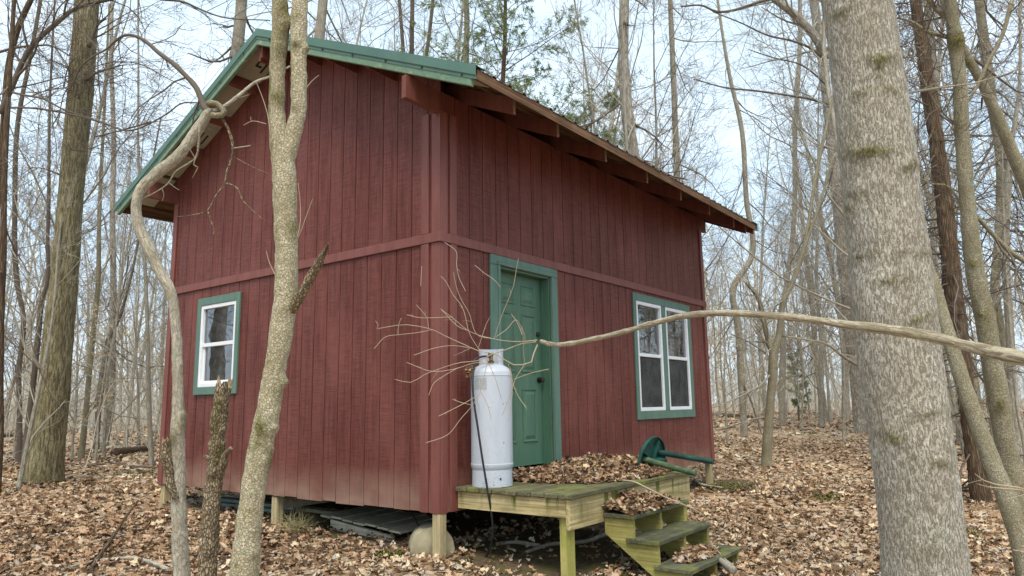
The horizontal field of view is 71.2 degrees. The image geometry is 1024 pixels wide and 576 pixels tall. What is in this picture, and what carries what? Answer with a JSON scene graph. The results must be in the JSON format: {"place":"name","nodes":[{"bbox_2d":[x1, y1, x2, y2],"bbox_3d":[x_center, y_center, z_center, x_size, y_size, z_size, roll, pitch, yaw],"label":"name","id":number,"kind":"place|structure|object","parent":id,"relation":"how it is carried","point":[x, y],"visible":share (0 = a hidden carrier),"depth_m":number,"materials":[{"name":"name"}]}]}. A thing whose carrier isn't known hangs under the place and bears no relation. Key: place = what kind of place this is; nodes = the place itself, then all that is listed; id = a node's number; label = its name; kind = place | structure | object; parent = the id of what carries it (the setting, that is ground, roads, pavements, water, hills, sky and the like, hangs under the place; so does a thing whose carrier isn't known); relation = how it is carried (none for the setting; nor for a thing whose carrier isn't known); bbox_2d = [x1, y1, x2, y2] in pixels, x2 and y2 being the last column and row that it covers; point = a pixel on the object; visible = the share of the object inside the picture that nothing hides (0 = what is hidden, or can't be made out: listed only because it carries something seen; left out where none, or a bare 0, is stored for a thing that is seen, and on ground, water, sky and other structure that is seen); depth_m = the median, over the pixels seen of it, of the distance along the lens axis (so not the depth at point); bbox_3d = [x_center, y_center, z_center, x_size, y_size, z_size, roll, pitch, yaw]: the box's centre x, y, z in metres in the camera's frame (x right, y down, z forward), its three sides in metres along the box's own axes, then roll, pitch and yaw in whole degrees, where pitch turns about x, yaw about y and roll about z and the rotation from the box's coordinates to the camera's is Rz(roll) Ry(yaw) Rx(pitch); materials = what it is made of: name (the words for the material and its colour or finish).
{"place":"outdoors","nodes":[
{"label":"outdoors","id":0,"kind":"place"},
{"bbox_2d":[0,399,1023,575],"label":"ground","id":1,"kind":"structure","parent":0,"point":[547,565],"depth_m":7.76,"materials":[{"name":"brown plant"}]},
{"bbox_2d":[4,169,58,391],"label":"slim tree","id":2,"kind":"object","parent":1,"relation":"on","point":[26,262],"visible":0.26,"depth_m":35.24,"materials":[{"name":"brown plant"}]},
{"bbox_2d":[5,0,98,463],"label":"bare tree","id":3,"kind":"object","parent":1,"relation":"on","point":[19,438],"visible":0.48,"depth_m":15.41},
{"bbox_2d":[4,127,117,431],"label":"slim tree","id":4,"kind":"object","parent":1,"relation":"on","point":[8,408],"visible":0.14,"depth_m":37.33,"materials":[{"name":"brown plant"}]},
{"bbox_2d":[0,0,131,495],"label":"bare tree","id":5,"kind":"object","parent":1,"relation":"on","point":[4,234],"visible":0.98,"depth_m":10.01,"materials":[{"name":"brown plant"}]},
{"bbox_2d":[4,65,127,384],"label":"slim tree","id":6,"kind":"object","parent":1,"relation":"on","point":[33,163],"visible":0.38,"depth_m":25.44,"materials":[{"name":"brown plant"}]},
{"bbox_2d":[4,110,134,419],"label":"slim tree","id":7,"kind":"object","parent":1,"relation":"on","point":[13,379],"visible":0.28,"depth_m":28.54,"materials":[{"name":"brown plant"}]},
{"bbox_2d":[0,0,159,464],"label":"bare tree","id":8,"kind":"object","parent":1,"relation":"on","point":[33,381],"visible":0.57,"depth_m":13.47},
{"bbox_2d":[16,191,143,460],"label":"sapling","id":9,"kind":"object","parent":1,"relation":"on","point":[74,419],"visible":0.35,"depth_m":16.12,"materials":[{"name":"brown plant"}]},
{"bbox_2d":[4,44,168,489],"bbox_3d":[-7.140,-0.426,11.064,3.113,7.182,3.080,6,-12,-37],"label":"sapling","id":10,"kind":"object","parent":1,"relation":"on","point":[28,441],"visible":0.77,"depth_m":10.97,"materials":[{"name":"grey plant"}]},
{"bbox_2d":[14,3,170,459],"bbox_3d":[-9.014,-1.286,16.747,3.869,10.690,5.443,-3,-9,11],"label":"bare tree","id":11,"kind":"object","parent":1,"relation":"on","point":[82,448],"visible":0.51,"depth_m":16.41,"materials":[{"name":"grey plant"}]},
{"bbox_2d":[19,118,172,448],"bbox_3d":[-11.386,0.449,20.715,4.550,10.975,4.460,2,-10,-15],"label":"bare tree","id":12,"kind":"object","parent":1,"relation":"on","point":[110,336],"visible":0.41,"depth_m":20.78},
{"bbox_2d":[0,0,195,484],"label":"tree","id":13,"kind":"object","parent":1,"relation":"on","point":[45,461],"visible":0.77,"depth_m":11.35,"materials":[{"name":"brown plant"}]},
{"bbox_2d":[23,92,172,455],"bbox_3d":[-9.952,-0.123,17.823,3.790,8.837,3.831,7,-12,-39],"label":"sapling","id":14,"kind":"object","parent":1,"relation":"on","point":[105,426],"visible":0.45,"depth_m":17.70,"materials":[{"name":"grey plant"}]},
{"bbox_2d":[67,301,132,461],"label":"beech sapling","id":15,"kind":"object","parent":1,"relation":"on","point":[98,408],"visible":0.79,"depth_m":15.65,"materials":[{"name":"brown plant"}]},
{"bbox_2d":[34,63,173,395],"bbox_3d":[-15.681,-1.657,29.553,6.886,15.665,5.071,-8,-12,38],"label":"tall tree","id":16,"kind":"object","parent":1,"relation":"on","point":[142,142],"visible":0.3,"depth_m":29.75,"materials":[{"name":"brown plant"}]},
{"bbox_2d":[18,1,196,446],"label":"bare tree","id":17,"kind":"object","parent":1,"relation":"on","point":[112,258],"visible":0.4,"depth_m":21.69,"materials":[{"name":"brown plant"}]},
{"bbox_2d":[0,0,217,367],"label":"slim tree","id":18,"kind":"object","parent":1,"relation":"on","point":[99,109],"visible":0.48,"depth_m":14.31,"materials":[{"name":"brown plant"}]},
{"bbox_2d":[71,133,161,431],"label":"slim tree","id":19,"kind":"object","parent":1,"relation":"on","point":[120,398],"visible":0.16,"depth_m":37.63,"materials":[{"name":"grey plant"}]},
{"bbox_2d":[74,116,169,446],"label":"slim tree","id":20,"kind":"object","parent":1,"relation":"on","point":[134,364],"visible":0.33,"depth_m":21.33,"materials":[{"name":"brown plant"}]},
{"bbox_2d":[72,173,172,443],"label":"sapling","id":21,"kind":"object","parent":1,"relation":"on","point":[138,416],"visible":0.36,"depth_m":23.09,"materials":[{"name":"brown plant"}]},
{"bbox_2d":[83,217,165,412],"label":"slim tree","id":22,"kind":"object","parent":1,"relation":"on","point":[135,297],"visible":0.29,"depth_m":31.45,"materials":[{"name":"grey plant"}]},
{"bbox_2d":[0,11,289,575],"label":"crooked tree","id":23,"kind":"object","parent":1,"relation":"on","point":[172,458],"visible":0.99,"depth_m":4.92,"materials":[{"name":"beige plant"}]},
{"bbox_2d":[75,0,235,465],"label":"bare tree","id":24,"kind":"object","parent":1,"relation":"on","point":[149,405],"visible":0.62,"depth_m":14.56,"materials":[{"name":"brown plant"}]},
{"bbox_2d":[0,0,332,257],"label":"slanting tree","id":25,"kind":"object","parent":1,"relation":"on","point":[20,69],"visible":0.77,"depth_m":10.89,"materials":[{"name":"brown plant"}]},
{"bbox_2d":[197,376,233,575],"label":"broken snag","id":26,"kind":"object","parent":1,"relation":"on","point":[209,532],"visible":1,"depth_m":4.70,"materials":[{"name":"brown plant"}]},
{"bbox_2d":[180,0,353,67],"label":"bare tree","id":27,"kind":"object","parent":1,"relation":"on","point":[239,26],"visible":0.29,"depth_m":16.89,"materials":[{"name":"brown plant"}]},
{"bbox_2d":[229,0,329,575],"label":"forked tree","id":28,"kind":"object","parent":1,"relation":"on","point":[284,143],"visible":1,"depth_m":4.50,"materials":[{"name":"beige plant"}]},
{"bbox_2d":[270,506,329,533],"bbox_3d":[-2.230,2.417,7.407,0.687,0.352,0.740,3,-10,-21],"label":"dry grass tuft","id":29,"kind":"object","parent":1,"relation":"on","point":[300,522],"visible":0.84,"depth_m":7.32,"materials":[{"name":"beige plant"}]},
{"bbox_2d":[199,0,408,44],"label":"bare tree","id":30,"kind":"object","parent":1,"relation":"on","point":[320,25],"visible":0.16,"depth_m":15.92,"materials":[{"name":"brown plant"}]},
{"bbox_2d":[312,0,434,52],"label":"tall tree","id":31,"kind":"object","parent":1,"relation":"on","point":[361,25],"visible":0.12,"depth_m":30.42,"materials":[{"name":"brown plant"}]},
{"bbox_2d":[320,505,449,540],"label":"slatted platform","id":32,"kind":"structure","parent":1,"relation":"on","point":[397,521],"depth_m":7.36,"materials":[{"name":"grey wood"}]},
{"bbox_2d":[337,0,449,53],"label":"bare tree","id":33,"kind":"object","parent":1,"relation":"on","point":[410,45],"visible":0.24,"depth_m":19.94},
{"bbox_2d":[408,522,454,557],"bbox_3d":[-0.726,2.276,6.404,0.391,0.313,0.259,1,-10,-13],"label":"stone block","id":34,"kind":"object","parent":1,"relation":"on","point":[420,539],"depth_m":6.28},
{"bbox_2d":[114,28,757,558],"bbox_3d":[-0.736,0.253,10.396,6.450,5.644,7.016,-8,-12,37],"label":"cabin","id":35,"kind":"object","parent":1,"relation":"on","point":[408,166],"visible":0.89,"depth_m":7.71,"materials":[{"name":"red paint"}]},
{"bbox_2d":[193,292,241,394],"bbox_3d":[-3.526,0.682,8.611,0.920,1.187,0.090,-8,-12,37],"label":"window","id":36,"kind":"structure","parent":35,"relation":"in","point":[218,317],"depth_m":8.63,"materials":[{"name":"green paint"}]},
{"bbox_2d":[501,272,544,466],"bbox_3d":[0.081,0.842,7.463,0.103,1.985,0.862,-8,-12,37],"label":"door","id":37,"kind":"structure","parent":35,"relation":"in","point":[523,303],"depth_m":7.54,"materials":[{"name":"green paint"}]},
{"bbox_2d":[632,292,694,419],"bbox_3d":[2.120,0.988,10.058,0.106,1.660,1.815,-8,-12,37],"label":"double window","id":38,"kind":"structure","parent":35,"relation":"in","point":[664,382],"depth_m":9.95,"materials":[{"name":"glass"}]},
{"bbox_2d":[374,0,523,78],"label":"bare tree","id":39,"kind":"object","parent":1,"relation":"on","point":[467,21],"visible":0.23,"depth_m":18.94,"materials":[{"name":"brown plant"}]},
{"bbox_2d":[391,0,551,78],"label":"tall tree","id":40,"kind":"object","parent":1,"relation":"on","point":[460,28],"visible":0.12,"depth_m":24.85,"materials":[{"name":"green plant"}]},
{"bbox_2d":[387,0,613,138],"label":"cedar tree","id":41,"kind":"object","parent":1,"relation":"on","point":[504,25],"visible":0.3,"depth_m":17.78,"materials":[{"name":"green needle foliage"},{"name":"brown bark"}]},
{"bbox_2d":[3,327,1023,470],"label":"undergrowth","id":42,"kind":"object","parent":1,"relation":"on","point":[155,418],"visible":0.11,"depth_m":21.72,"materials":[{"name":"brown plant"}]},
{"bbox_2d":[4,90,1023,432],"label":"woods","id":43,"kind":"object","parent":1,"relation":"on","point":[720,374],"visible":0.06,"depth_m":50.74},
{"bbox_2d":[455,471,689,575],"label":"porch","id":44,"kind":"object","parent":1,"relation":"on","point":[572,507],"visible":0.6,"depth_m":5.97,"materials":[{"name":"wood"}]},
{"bbox_2d":[471,348,513,487],"bbox_3d":[-0.184,1.156,6.458,0.383,1.215,0.383,-8,-12,37],"label":"propane tank","id":45,"kind":"object","parent":44,"relation":"on","point":[496,434],"visible":0.81,"depth_m":6.30,"materials":[{"name":"white metal"}]},
{"bbox_2d":[472,355,493,556],"bbox_3d":[-0.272,1.523,6.409,0.186,1.808,0.619,0,-9,-5],"label":"gas hose","id":46,"kind":"object","parent":45,"relation":"hanging from","point":[484,471],"visible":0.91,"depth_m":6.14,"materials":[{"name":"black rubber"}]},
{"bbox_2d":[512,452,672,484],"bbox_3d":[0.776,1.781,7.056,1.251,0.209,2.051,-8,-12,37],"label":"porch leaf pile","id":47,"kind":"object","parent":44,"relation":"on","point":[588,468],"visible":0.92,"depth_m":6.91,"materials":[{"name":"brown plant"}]},
{"bbox_2d":[637,436,713,475],"bbox_3d":[1.692,1.721,7.381,0.664,0.372,0.561,-8,-12,37],"label":"plastic table","id":48,"kind":"object","parent":44,"relation":"on","point":[653,451],"visible":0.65,"depth_m":7.42,"materials":[{"name":"green plastic"}]},
{"bbox_2d":[558,84,638,148],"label":"cedar tree","id":49,"kind":"object","parent":1,"relation":"on","point":[607,105],"visible":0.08,"depth_m":20.75,"materials":[{"name":"green plant"}]},
{"bbox_2d":[491,0,739,170],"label":"tall tree","id":50,"kind":"object","parent":1,"relation":"on","point":[619,114],"visible":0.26,"depth_m":30.65,"materials":[{"name":"grey plant"}]},
{"bbox_2d":[525,0,706,291],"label":"slim tree","id":51,"kind":"object","parent":1,"relation":"on","point":[592,109],"visible":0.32,"depth_m":19.25,"materials":[{"name":"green plant"}]},
{"bbox_2d":[571,0,697,179],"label":"bare tree","id":52,"kind":"object","parent":1,"relation":"on","point":[633,148],"visible":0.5,"depth_m":15.40,"materials":[{"name":"brown plant"}]},
{"bbox_2d":[544,0,736,236],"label":"slim tree","id":53,"kind":"object","parent":1,"relation":"on","point":[625,125],"visible":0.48,"depth_m":15.28,"materials":[{"name":"grey plant"}]},
{"bbox_2d":[585,0,743,202],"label":"bare tree","id":54,"kind":"object","parent":1,"relation":"on","point":[673,81],"visible":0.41,"depth_m":17.94,"materials":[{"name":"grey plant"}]},
{"bbox_2d":[603,499,741,575],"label":"porch steps","id":55,"kind":"structure","parent":1,"relation":"on","point":[673,535],"depth_m":5.96,"materials":[{"name":"wood"}]},
{"bbox_2d":[601,488,679,514],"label":"dead leaves","id":56,"kind":"object","parent":55,"relation":"on","point":[632,501],"visible":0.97,"depth_m":6.15,"materials":[{"name":"brown plant"}]},
{"bbox_2d":[672,542,720,562],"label":"dead leaves","id":57,"kind":"object","parent":55,"relation":"on","point":[700,551],"visible":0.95,"depth_m":5.89,"materials":[{"name":"brown plant"}]},
{"bbox_2d":[612,0,772,287],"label":"slim tree","id":58,"kind":"object","parent":1,"relation":"on","point":[656,118],"visible":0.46,"depth_m":16.73,"materials":[{"name":"brown plant"}]},
{"bbox_2d":[640,104,745,370],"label":"slim tree","id":59,"kind":"object","parent":1,"relation":"on","point":[690,119],"visible":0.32,"depth_m":22.70,"materials":[{"name":"brown plant"}]},
{"bbox_2d":[638,123,766,358],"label":"slim tree","id":60,"kind":"object","parent":1,"relation":"on","point":[702,244],"visible":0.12,"depth_m":26.36,"materials":[{"name":"brown plant"}]},
{"bbox_2d":[640,43,766,322],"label":"tall tree","id":61,"kind":"object","parent":1,"relation":"on","point":[703,167],"visible":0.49,"depth_m":32.27,"materials":[{"name":"brown plant"}]},
{"bbox_2d":[703,229,766,424],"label":"sapling","id":62,"kind":"object","parent":1,"relation":"on","point":[727,331],"visible":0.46,"depth_m":29.02,"materials":[{"name":"brown plant"}]},
{"bbox_2d":[668,0,816,437],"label":"bare tree","id":63,"kind":"object","parent":1,"relation":"on","point":[742,406],"visible":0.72,"depth_m":22.47,"materials":[{"name":"grey plant"}]},
{"bbox_2d":[704,259,785,444],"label":"beech sapling","id":64,"kind":"object","parent":1,"relation":"on","point":[714,340],"visible":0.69,"depth_m":18.64,"materials":[{"name":"brown plant"}]},
{"bbox_2d":[703,198,801,399],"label":"slim tree","id":65,"kind":"object","parent":1,"relation":"on","point":[749,291],"visible":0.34,"depth_m":37.48,"materials":[{"name":"brown plant"}]},
{"bbox_2d":[706,192,817,433],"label":"sapling","id":66,"kind":"object","parent":1,"relation":"on","point":[759,379],"visible":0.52,"depth_m":24.32,"materials":[{"name":"brown plant"}]},
{"bbox_2d":[712,92,823,416],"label":"tall tree","id":67,"kind":"object","parent":1,"relation":"on","point":[763,251],"visible":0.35,"depth_m":42.62,"materials":[{"name":"brown plant"}]},
{"bbox_2d":[601,0,940,433],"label":"bare tree","id":68,"kind":"object","parent":1,"relation":"on","point":[858,411],"visible":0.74,"depth_m":16.37,"materials":[{"name":"grey plant"}]},
{"bbox_2d":[724,0,834,424],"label":"bare tree","id":69,"kind":"object","parent":1,"relation":"on","point":[782,411],"visible":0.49,"depth_m":29.91,"materials":[{"name":"brown plant"}]},
{"bbox_2d":[742,263,824,430],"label":"sapling","id":70,"kind":"object","parent":1,"relation":"on","point":[785,340],"visible":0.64,"depth_m":25.48,"materials":[{"name":"brown plant"}]},
{"bbox_2d":[704,64,868,467],"bbox_3d":[5.337,-0.672,13.764,5.143,8.337,3.816,-3,-10,15],"label":"bare tree","id":71,"kind":"object","parent":1,"relation":"on","point":[768,417],"visible":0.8,"depth_m":13.59,"materials":[{"name":"grey plant"}]},
{"bbox_2d":[746,189,830,414],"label":"slim tree","id":72,"kind":"object","parent":1,"relation":"on","point":[764,291],"visible":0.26,"depth_m":42.80,"materials":[{"name":"brown plant"}]},
{"bbox_2d":[727,1,850,419],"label":"tall tree","id":73,"kind":"object","parent":1,"relation":"on","point":[847,402],"visible":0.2,"depth_m":38.25,"materials":[{"name":"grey plant"}]},
{"bbox_2d":[749,187,836,417],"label":"slim tree","id":74,"kind":"object","parent":1,"relation":"on","point":[809,409],"visible":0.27,"depth_m":38.06,"materials":[{"name":"brown plant"}]},
{"bbox_2d":[751,219,840,428],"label":"sapling","id":75,"kind":"object","parent":1,"relation":"on","point":[802,383],"visible":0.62,"depth_m":26.02,"materials":[{"name":"brown plant"}]},
{"bbox_2d":[749,1,844,426],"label":"slim tree","id":76,"kind":"object","parent":1,"relation":"on","point":[821,421],"visible":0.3,"depth_m":28.31,"materials":[{"name":"brown plant"}]},
{"bbox_2d":[748,152,846,392],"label":"slim tree","id":77,"kind":"object","parent":1,"relation":"on","point":[817,379],"visible":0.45,"depth_m":31.73,"materials":[{"name":"brown plant"}]},
{"bbox_2d":[757,123,838,420],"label":"bare tree","id":78,"kind":"object","parent":1,"relation":"on","point":[826,417],"visible":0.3,"depth_m":33.93,"materials":[{"name":"brown plant"}]},
{"bbox_2d":[786,353,812,420],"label":"cedar tree","id":79,"kind":"object","parent":1,"relation":"on","point":[795,402],"visible":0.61,"depth_m":33.88,"materials":[{"name":"green plant"}]},
{"bbox_2d":[759,135,844,421],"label":"slim tree","id":80,"kind":"object","parent":1,"relation":"on","point":[829,408],"visible":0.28,"depth_m":34.09,"materials":[{"name":"brown plant"}]},
{"bbox_2d":[765,82,846,355],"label":"slim tree","id":81,"kind":"object","parent":1,"relation":"on","point":[810,224],"visible":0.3,"depth_m":27.30,"materials":[{"name":"brown plant"}]},
{"bbox_2d":[776,185,856,442],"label":"sapling","id":82,"kind":"object","parent":1,"relation":"on","point":[843,410],"visible":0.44,"depth_m":21.32,"materials":[{"name":"brown plant"}]},
{"bbox_2d":[691,0,980,337],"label":"slim tree","id":83,"kind":"object","parent":1,"relation":"on","point":[828,94],"visible":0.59,"depth_m":15.25,"materials":[{"name":"grey plant"}]},
{"bbox_2d":[751,9,935,350],"bbox_3d":[12.187,-3.800,25.224,5.876,17.895,7.492,-1,-9,2],"label":"slim tree","id":84,"kind":"object","parent":1,"relation":"on","point":[800,180],"visible":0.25,"depth_m":26.24,"materials":[{"name":"brown plant"}]},
{"bbox_2d":[741,16,1023,239],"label":"tall tree","id":85,"kind":"object","parent":1,"relation":"on","point":[779,185],"visible":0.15,"depth_m":29.93,"materials":[{"name":"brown plant"}]},
{"bbox_2d":[784,0,1003,277],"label":"tall tree","id":86,"kind":"object","parent":1,"relation":"on","point":[935,231],"visible":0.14,"depth_m":21.09,"materials":[{"name":"brown plant"}]},
{"bbox_2d":[822,0,972,575],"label":"tree","id":87,"kind":"object","parent":1,"relation":"on","point":[918,492],"visible":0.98,"depth_m":3.35,"materials":[{"name":"grey plant"}]},
{"bbox_2d":[785,12,1023,575],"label":"leaning tree","id":88,"kind":"object","parent":1,"relation":"on","point":[991,460],"visible":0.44,"depth_m":4.93,"materials":[{"name":"grey plant"}]},
{"bbox_2d":[812,14,1020,369],"bbox_3d":[8.492,-1.349,16.107,3.433,10.463,4.472,10,-14,-50],"label":"slim tree","id":89,"kind":"object","parent":1,"relation":"on","point":[818,66],"visible":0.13,"depth_m":16.00,"materials":[{"name":"brown plant"}]},
{"bbox_2d":[818,0,1023,575],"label":"mossy tree","id":90,"kind":"object","parent":1,"relation":"on","point":[999,402],"visible":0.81,"depth_m":5.16,"materials":[{"name":"grey plant"}]},
{"bbox_2d":[819,0,1023,504],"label":"bare tree","id":91,"kind":"object","parent":1,"relation":"on","point":[952,285],"visible":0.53,"depth_m":9.10,"materials":[{"name":"brown plant"}]},
{"bbox_2d":[838,79,1023,454],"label":"sapling","id":92,"kind":"object","parent":1,"relation":"on","point":[955,409],"visible":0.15,"depth_m":16.54,"materials":[{"name":"brown plant"}]},
{"bbox_2d":[896,0,1023,198],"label":"slanting tree","id":93,"kind":"object","parent":1,"relation":"on","point":[1010,147],"visible":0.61,"depth_m":5.67,"materials":[{"name":"grey plant"}]},
{"bbox_2d":[896,0,1023,439],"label":"slim tree","id":94,"kind":"object","parent":1,"relation":"on","point":[951,116],"visible":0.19,"depth_m":14.45,"materials":[{"name":"brown plant"}]},
{"bbox_2d":[896,0,1023,444],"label":"bare tree","id":95,"kind":"object","parent":1,"relation":"on","point":[942,125],"visible":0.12,"depth_m":18.92,"materials":[{"name":"brown plant"}]},
{"bbox_2d":[905,0,1023,433],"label":"tall tree","id":96,"kind":"object","parent":1,"relation":"on","point":[950,402],"visible":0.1,"depth_m":25.76,"materials":[{"name":"brown plant"}]},
{"bbox_2d":[915,0,1023,314],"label":"slim tree","id":97,"kind":"object","parent":1,"relation":"on","point":[1021,249],"visible":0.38,"depth_m":14.58,"materials":[{"name":"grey plant"}]},
{"bbox_2d":[924,0,1023,468],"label":"bare tree","id":98,"kind":"object","parent":1,"relation":"on","point":[1008,179],"visible":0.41,"depth_m":13.97,"materials":[{"name":"brown plant"}]},
{"bbox_2d":[925,26,1023,463],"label":"bare tree","id":99,"kind":"object","parent":1,"relation":"on","point":[1016,398],"visible":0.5,"depth_m":10.59,"materials":[{"name":"brown plant"}]},
{"bbox_2d":[929,0,1023,376],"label":"bare tree","id":100,"kind":"object","parent":1,"relation":"on","point":[983,19],"visible":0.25,"depth_m":21.04,"materials":[{"name":"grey plant"}]},
{"bbox_2d":[0,0,1023,413],"label":"sky","id":101,"kind":"structure","parent":0,"point":[733,140],"materials":[{"name":"white"}]},
{"bbox_2d":[374,242,1023,442],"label":"tree branch","id":102,"kind":"object","parent":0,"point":[1010,355],"visible":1,"depth_m":3.31,"materials":[{"name":"brown plant"}]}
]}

